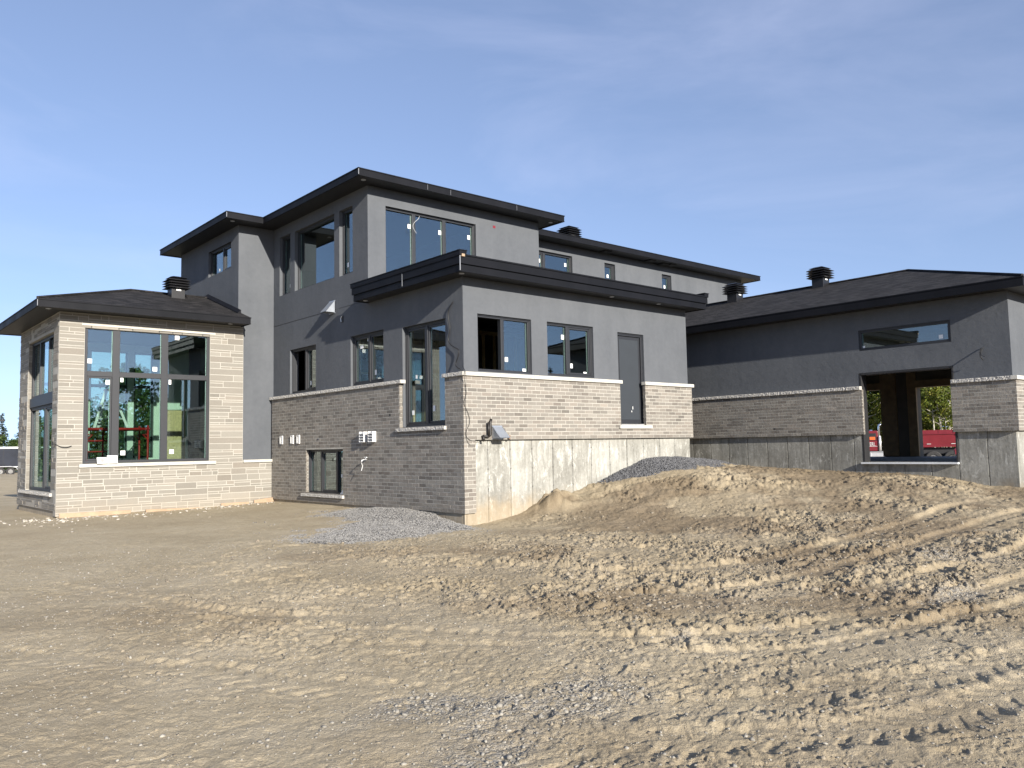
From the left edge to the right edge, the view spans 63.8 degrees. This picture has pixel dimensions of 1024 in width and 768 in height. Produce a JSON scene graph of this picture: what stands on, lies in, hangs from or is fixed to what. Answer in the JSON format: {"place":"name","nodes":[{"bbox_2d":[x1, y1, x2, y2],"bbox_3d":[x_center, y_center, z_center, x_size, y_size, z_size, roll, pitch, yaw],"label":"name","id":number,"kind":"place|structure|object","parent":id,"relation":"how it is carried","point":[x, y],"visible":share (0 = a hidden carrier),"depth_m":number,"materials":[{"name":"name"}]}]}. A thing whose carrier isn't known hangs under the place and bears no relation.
{"place":"outdoors","nodes":[
{"label":"outdoors","id":0,"kind":"place"},
{"bbox_2d":[0,463,1023,767],"bbox_3d":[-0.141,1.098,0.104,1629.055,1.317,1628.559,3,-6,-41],"label":"ground","id":1,"kind":"structure","parent":0,"point":[742,491],"depth_m":7.08,"materials":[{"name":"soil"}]},
{"bbox_2d":[0,413,9,446],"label":"spruce tree","id":2,"kind":"object","parent":1,"relation":"on","point":[3,430],"visible":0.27,"depth_m":92.98,"materials":[{"name":"green plant"}]},
{"bbox_2d":[0,434,13,469],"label":"maple tree","id":3,"kind":"object","parent":1,"relation":"on","point":[3,438],"visible":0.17,"depth_m":88.60,"materials":[{"name":"green plant"}]},
{"bbox_2d":[2,438,17,470],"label":"maple tree","id":4,"kind":"object","parent":1,"relation":"on","point":[13,442],"visible":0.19,"depth_m":89.35,"materials":[{"name":"green plant"}]},
{"bbox_2d":[0,446,50,473],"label":"cargo trailer","id":5,"kind":"object","parent":1,"relation":"on","point":[8,456],"visible":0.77,"depth_m":72.15,"materials":[{"name":"metal"}]},
{"bbox_2d":[41,398,106,453],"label":"maple tree","id":6,"kind":"object","parent":1,"relation":"on","point":[42,428],"visible":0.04,"depth_m":57.95,"materials":[{"name":"green plant"}]},
{"bbox_2d":[59,510,130,517],"bbox_3d":[-10.058,3.179,19.855,1.590,0.205,0.045,3,-6,-41],"label":"formwork board","id":7,"kind":"object","parent":1,"relation":"on","point":[79,514],"visible":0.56,"depth_m":19.78,"materials":[{"name":"beige wood"}]},
{"bbox_2d":[90,426,121,456],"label":"maple tree","id":8,"kind":"object","parent":1,"relation":"on","point":[95,444],"visible":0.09,"depth_m":56.45,"materials":[{"name":"green plant"}]},
{"bbox_2d":[90,424,146,457],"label":"maple tree","id":9,"kind":"object","parent":1,"relation":"on","point":[120,443],"visible":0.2,"depth_m":54.62,"materials":[{"name":"green plant"}]},
{"bbox_2d":[90,363,149,443],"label":"maple tree","id":10,"kind":"object","parent":1,"relation":"on","point":[141,395],"visible":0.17,"depth_m":58.83,"materials":[{"name":"green plant"}]},
{"bbox_2d":[105,403,149,441],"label":"maple tree","id":11,"kind":"object","parent":1,"relation":"on","point":[137,424],"visible":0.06,"depth_m":57.35,"materials":[{"name":"green plant"}]},
{"bbox_2d":[118,414,149,455],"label":"maple tree","id":12,"kind":"object","parent":1,"relation":"on","point":[142,444],"visible":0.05,"depth_m":55.58,"materials":[{"name":"green plant"}]},
{"bbox_2d":[0,502,280,531],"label":"rubble","id":13,"kind":"object","parent":1,"relation":"on","point":[63,521],"visible":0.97,"depth_m":19.23,"materials":[{"name":"beige stone"}]},
{"bbox_2d":[146,507,202,511],"bbox_3d":[-8.643,3.260,21.074,1.430,0.175,0.045,3,-6,-41],"label":"formwork board","id":14,"kind":"object","parent":1,"relation":"on","point":[155,510],"visible":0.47,"depth_m":20.93,"materials":[{"name":"beige wood"}]},
{"bbox_2d":[221,502,248,505],"bbox_3d":[-7.451,3.296,22.103,0.760,0.215,0.045,3,-6,-41],"label":"formwork board","id":15,"kind":"object","parent":1,"relation":"on","point":[234,503],"visible":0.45,"depth_m":22.08,"materials":[{"name":"beige wood"}]},
{"bbox_2d":[254,497,273,502],"bbox_3d":[-6.839,3.282,22.635,0.560,0.300,0.045,3,-6,-41],"label":"formwork board","id":16,"kind":"object","parent":1,"relation":"on","point":[270,499],"visible":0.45,"depth_m":22.63,"materials":[{"name":"beige wood"}]},
{"bbox_2d":[253,507,492,545],"bbox_3d":[-3.394,2.757,16.211,3.720,0.416,6.505,3,-6,-41],"label":"gravel heap","id":17,"kind":"object","parent":1,"relation":"on","point":[378,524],"visible":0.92,"depth_m":15.70,"materials":[{"name":"gravel"}]},
{"bbox_2d":[0,167,1023,525],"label":"house","id":18,"kind":"structure","parent":1,"relation":"on","point":[360,337],"depth_m":20.70,"materials":[{"name":"paint"}]},
{"bbox_2d":[29,404,51,491],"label":"window","id":19,"kind":"structure","parent":18,"relation":"in","point":[46,408],"depth_m":20.95,"materials":[{"name":"black metal"}]},
{"bbox_2d":[31,334,53,398],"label":"window","id":20,"kind":"structure","parent":18,"relation":"in","point":[50,338],"depth_m":21.57,"materials":[{"name":"grey glass"}]},
{"bbox_2d":[97,457,106,463],"bbox_3d":[-9.972,1.859,19.986,0.034,0.160,0.230,-26,-19,39],"label":"vent cover","id":21,"kind":"object","parent":18,"relation":"on","point":[101,460],"visible":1,"depth_m":19.97,"materials":[{"name":"white plastic"}]},
{"bbox_2d":[89,350,127,458],"bbox_3d":[-11.990,0.615,24.396,1.022,3.182,0.118,3,-6,-41],"label":"window","id":22,"kind":"structure","parent":18,"relation":"in","point":[126,353],"depth_m":24.62,"materials":[{"name":"grey metal"}]},
{"bbox_2d":[107,455,117,463],"bbox_3d":[-9.798,1.847,20.153,0.240,0.200,0.045,2,-17,-38],"label":"vent cover","id":23,"kind":"object","parent":18,"relation":"on","point":[111,459],"visible":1,"depth_m":20.15,"materials":[{"name":"white plastic"}]},
{"bbox_2d":[87,425,149,462],"bbox_3d":[-10.826,1.984,22.350,1.620,1.700,0.822,3,-6,-41],"label":"scaffold","id":24,"kind":"object","parent":18,"relation":"on","point":[139,429],"visible":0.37,"depth_m":22.53,"materials":[{"name":"red metal"}]},
{"bbox_2d":[93,389,128,427],"bbox_3d":[-10.966,0.669,22.346,0.900,1.053,0.530,3,-6,-41],"label":"stepladder","id":25,"kind":"object","parent":24,"relation":"on","point":[98,418],"visible":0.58,"depth_m":22.33,"materials":[{"name":"white metal"}]},
{"bbox_2d":[133,353,153,457],"bbox_3d":[-11.252,0.649,25.032,0.572,3.182,0.118,3,-6,-41],"label":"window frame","id":26,"kind":"structure","parent":18,"relation":"in","point":[150,387],"depth_m":25.11,"materials":[{"name":"grey metal"}]},
{"bbox_2d":[82,326,209,463],"bbox_3d":[-9.269,0.307,20.973,3.052,3.362,0.118,3,-6,-41],"label":"window","id":27,"kind":"structure","parent":18,"relation":"in","point":[115,376],"depth_m":20.66,"materials":[{"name":"black metal"}]},
{"bbox_2d":[167,410,185,461],"bbox_3d":[-10.282,1.923,25.155,0.540,2.230,0.020,3,-6,-41],"label":"strand board","id":28,"kind":"object","parent":18,"relation":"on","point":[176,430],"visible":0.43,"depth_m":25.17,"materials":[{"name":"yellow wood"}]},
{"bbox_2d":[211,243,230,275],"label":"window","id":29,"kind":"structure","parent":18,"relation":"in","point":[225,248],"depth_m":23.97,"materials":[{"name":"grey metal"}]},
{"bbox_2d":[283,235,289,294],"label":"window","id":30,"kind":"structure","parent":18,"relation":"in","point":[287,238],"depth_m":23.22,"materials":[{"name":"grey metal"}]},
{"bbox_2d":[292,345,315,393],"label":"window","id":31,"kind":"structure","parent":18,"relation":"in","point":[307,350],"depth_m":21.92,"materials":[{"name":"grey metal"}]},
{"bbox_2d":[298,216,333,289],"bbox_3d":[-5.116,-3.427,21.738,0.118,1.642,2.192,3,-6,-41],"label":"window","id":32,"kind":"structure","parent":18,"relation":"in","point":[330,219],"depth_m":22.49,"materials":[{"name":"grey metal"}]},
{"bbox_2d":[309,449,342,493],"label":"window","id":33,"kind":"structure","parent":18,"relation":"in","point":[338,490],"depth_m":20.89,"materials":[{"name":"black metal"}]},
{"bbox_2d":[342,208,352,274],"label":"window","id":34,"kind":"structure","parent":18,"relation":"in","point":[344,214],"depth_m":20.66,"materials":[{"name":"grey metal"}]},
{"bbox_2d":[353,330,383,385],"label":"window","id":35,"kind":"structure","parent":18,"relation":"in","point":[370,336],"depth_m":19.50,"materials":[{"name":"grey metal"}]},
{"bbox_2d":[405,319,444,426],"bbox_3d":[-1.804,-0.204,17.691,0.118,2.207,1.602,3,-6,-41],"label":"window","id":36,"kind":"structure","parent":18,"relation":"in","point":[428,327],"depth_m":17.69,"materials":[{"name":"black metal"}]},
{"bbox_2d":[385,207,473,264],"bbox_3d":[-2.081,-3.400,20.904,2.782,1.742,0.118,3,-6,-41],"label":"window","id":37,"kind":"structure","parent":18,"relation":"in","point":[442,232],"depth_m":21.03,"materials":[{"name":"grey metal"}]},
{"bbox_2d":[477,314,529,373],"bbox_3d":[-0.205,-0.823,17.393,1.482,1.182,0.118,3,-6,-41],"label":"window","id":38,"kind":"structure","parent":18,"relation":"in","point":[500,320],"depth_m":17.38,"materials":[{"name":"grey metal"}]},
{"bbox_2d":[539,251,570,271],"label":"window","id":39,"kind":"structure","parent":18,"relation":"in","point":[542,254],"depth_m":25.73,"materials":[{"name":"grey metal"}]},
{"bbox_2d":[547,322,592,377],"bbox_3d":[1.271,-0.751,18.665,1.462,1.187,0.118,3,-6,-41],"label":"window","id":40,"kind":"structure","parent":18,"relation":"in","point":[566,336],"depth_m":18.68,"materials":[{"name":"grey metal"}]},
{"bbox_2d":[604,263,613,279],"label":"window","id":41,"kind":"structure","parent":18,"relation":"in","point":[605,265],"depth_m":27.48,"materials":[{"name":"grey metal"}]},
{"bbox_2d":[617,333,643,424],"bbox_3d":[2.855,-0.109,19.935,0.950,2.224,0.200,3,-6,-41],"label":"door","id":42,"kind":"structure","parent":18,"relation":"in","point":[630,369],"depth_m":19.98,"materials":[{"name":"metal"}]},
{"bbox_2d":[662,275,669,289],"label":"window","id":43,"kind":"structure","parent":18,"relation":"in","point":[667,278],"depth_m":29.42,"materials":[{"name":"grey metal"}]},
{"bbox_2d":[858,320,950,350],"bbox_3d":[9.385,-1.145,19.689,0.118,0.502,2.162,3,-6,-41],"label":"window","id":44,"kind":"structure","parent":18,"relation":"in","point":[861,343],"depth_m":19.62,"materials":[{"name":"grey metal"}]},
{"bbox_2d":[4,502,1023,767],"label":"dirt clods","id":45,"kind":"object","parent":1,"relation":"on","point":[648,604],"visible":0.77,"depth_m":8.98,"materials":[{"name":"soil"}]},
{"bbox_2d":[597,456,738,483],"bbox_3d":[3.962,2.249,20.769,6.361,0.871,2.916,3,-6,-41],"label":"gravel heap","id":46,"kind":"object","parent":1,"relation":"on","point":[646,467],"visible":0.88,"depth_m":19.44,"materials":[{"name":"gravel"}]},
{"bbox_2d":[867,391,881,433],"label":"birch tree","id":47,"kind":"object","parent":1,"relation":"on","point":[874,417],"visible":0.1,"depth_m":80.51,"materials":[{"name":"green plant"}]},
{"bbox_2d":[867,391,882,445],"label":"birch tree","id":48,"kind":"object","parent":1,"relation":"on","point":[874,392],"visible":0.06,"depth_m":84.15,"materials":[{"name":"green plant"}]},
{"bbox_2d":[867,390,927,441],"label":"birch tree","id":49,"kind":"object","parent":1,"relation":"on","point":[874,400],"visible":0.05,"depth_m":81.75,"materials":[{"name":"green plant"}]},
{"bbox_2d":[882,398,935,440],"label":"birch tree","id":50,"kind":"object","parent":1,"relation":"on","point":[925,424],"visible":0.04,"depth_m":79.13,"materials":[{"name":"green plant"}]},
{"bbox_2d":[869,423,955,456],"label":"dump truck","id":51,"kind":"object","parent":1,"relation":"on","point":[940,442],"visible":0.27,"depth_m":53.31,"materials":[{"name":"red paint"}]},
{"bbox_2d":[920,387,950,429],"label":"birch tree","id":52,"kind":"object","parent":1,"relation":"on","point":[926,401],"visible":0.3,"depth_m":74.06,"materials":[{"name":"green plant"}]},
{"bbox_2d":[920,386,952,429],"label":"birch tree","id":53,"kind":"object","parent":1,"relation":"on","point":[928,414],"visible":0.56,"depth_m":74.38,"materials":[{"name":"green plant"}]},
{"bbox_2d":[923,386,952,429],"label":"birch tree","id":54,"kind":"object","parent":1,"relation":"on","point":[937,426],"visible":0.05,"depth_m":77.80,"materials":[{"name":"green plant"}]},
{"bbox_2d":[0,0,1023,449],"label":"sky","id":55,"kind":"structure","parent":0,"point":[776,141],"materials":[{"name":"blue"}]}
]}

